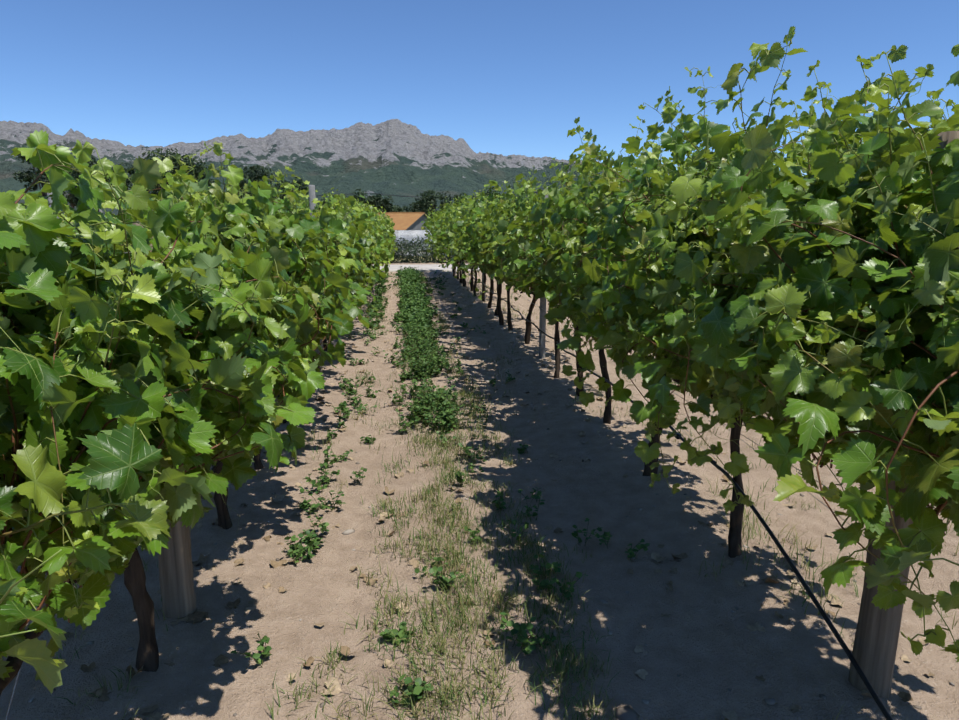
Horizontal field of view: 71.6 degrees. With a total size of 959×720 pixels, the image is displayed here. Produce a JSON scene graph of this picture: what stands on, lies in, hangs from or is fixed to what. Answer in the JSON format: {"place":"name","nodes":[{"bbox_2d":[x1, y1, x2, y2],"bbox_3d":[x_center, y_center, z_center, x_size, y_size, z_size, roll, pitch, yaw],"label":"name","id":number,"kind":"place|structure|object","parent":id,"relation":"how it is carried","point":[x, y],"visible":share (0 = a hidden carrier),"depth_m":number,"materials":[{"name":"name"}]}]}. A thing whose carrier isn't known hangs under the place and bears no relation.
{"place":"outdoors","nodes":[
{"label":"outdoors","id":0,"kind":"place"},
{"bbox_2d":[0,119,623,218],"bbox_3d":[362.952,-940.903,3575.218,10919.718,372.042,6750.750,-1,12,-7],"label":"mountain","id":1,"kind":"structure","parent":0,"point":[390,157],"depth_m":1678.71,"materials":[{"name":"grey stone"}]},
{"bbox_2d":[380,264,479,271],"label":"farm track","id":2,"kind":"structure","parent":0,"point":[424,267],"depth_m":21.87,"materials":[{"name":"beige gravel"}]},
{"bbox_2d":[0,26,958,694],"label":"vine","id":3,"kind":"object","parent":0,"point":[118,456],"depth_m":1.78,"materials":[{"name":"green plant"}]},
{"bbox_2d":[0,222,958,719],"bbox_3d":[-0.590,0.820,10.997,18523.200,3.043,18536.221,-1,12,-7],"label":"ground","id":4,"kind":"structure","parent":0,"point":[706,644],"depth_m":2.99,"materials":[{"name":"soil"}]},
{"bbox_2d":[33,165,457,261],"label":"tree trunks","id":5,"kind":"object","parent":4,"relation":"on","point":[73,205],"depth_m":128.66,"materials":[{"name":"brown plant"}]},
{"bbox_2d":[12,143,616,217],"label":"trees","id":6,"kind":"object","parent":5,"relation":"on","point":[417,205],"visible":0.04,"depth_m":123.78,"materials":[{"name":"green plant"}]},
{"bbox_2d":[47,185,547,366],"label":"trellis posts","id":7,"kind":"object","parent":4,"relation":"in","point":[542,320],"visible":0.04,"depth_m":7.58,"materials":[{"name":"grey wood"}]},
{"bbox_2d":[381,235,459,262],"bbox_3d":[-2.159,-4.008,24.933,18.685,1.333,1.666,-1,12,-7],"label":"hedge","id":8,"kind":"object","parent":4,"relation":"on","point":[415,252],"visible":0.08,"depth_m":24.63,"materials":[{"name":"green plant"}]},
{"bbox_2d":[395,230,446,253],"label":"house wall","id":9,"kind":"structure","parent":4,"relation":"on","point":[402,233],"depth_m":68.49,"materials":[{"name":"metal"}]},
{"bbox_2d":[5,229,868,719],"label":"trellis wires","id":10,"kind":"object","parent":4,"relation":"on","point":[597,373],"visible":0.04,"depth_m":2.54,"materials":[{"name":"grey metal"}]},
{"bbox_2d":[230,266,649,705],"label":"weeds","id":11,"kind":"object","parent":4,"relation":"on","point":[414,308],"visible":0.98,"depth_m":5.27,"materials":[{"name":"green plant"}]},
{"bbox_2d":[24,273,934,719],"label":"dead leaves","id":12,"kind":"object","parent":4,"relation":"on","point":[334,685],"visible":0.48,"depth_m":2.93,"materials":[{"name":"brown plant"}]},
{"bbox_2d":[28,280,954,719],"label":"pebbles","id":13,"kind":"object","parent":4,"relation":"on","point":[626,712],"visible":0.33,"depth_m":2.49,"materials":[{"name":"beige stone"}]},
{"bbox_2d":[130,131,958,698],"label":"wooden end posts","id":14,"kind":"object","parent":4,"relation":"on","point":[874,651],"visible":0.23,"depth_m":2.24,"materials":[{"name":"grey wood"}]},
{"bbox_2d":[206,263,892,719],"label":"drip line","id":15,"kind":"object","parent":4,"relation":"on","point":[828,621],"visible":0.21,"depth_m":2.52,"materials":[{"name":"black"}]},
{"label":"pylon","id":16,"kind":"object","parent":4,"relation":"on","visible":0},
{"bbox_2d":[18,192,537,202],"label":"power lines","id":17,"kind":"object","parent":16,"relation":"attached to","point":[359,193],"visible":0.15,"depth_m":298.18,"materials":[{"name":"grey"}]},
{"bbox_2d":[0,0,958,181],"label":"sky","id":18,"kind":"structure","parent":0,"point":[504,77],"materials":[{"name":"blue"}]},
{"bbox_2d":[47,271,958,719],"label":"grass","id":19,"kind":"structure","parent":0,"point":[507,597],"depth_m":2.84,"materials":[{"name":"green plant"}]},
{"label":"plinths","id":20,"kind":"structure","parent":0,"visible":0},
{"bbox_2d":[393,215,428,249],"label":"shed walls","id":21,"kind":"structure","parent":20,"relation":"on","point":[417,224],"depth_m":89.48,"materials":[{"name":"white paint"}]},
{"bbox_2d":[307,212,426,229],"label":"shed roofs","id":22,"kind":"structure","parent":21,"relation":"on","point":[403,220],"depth_m":90.05,"materials":[{"name":"orange tile"}]}
]}

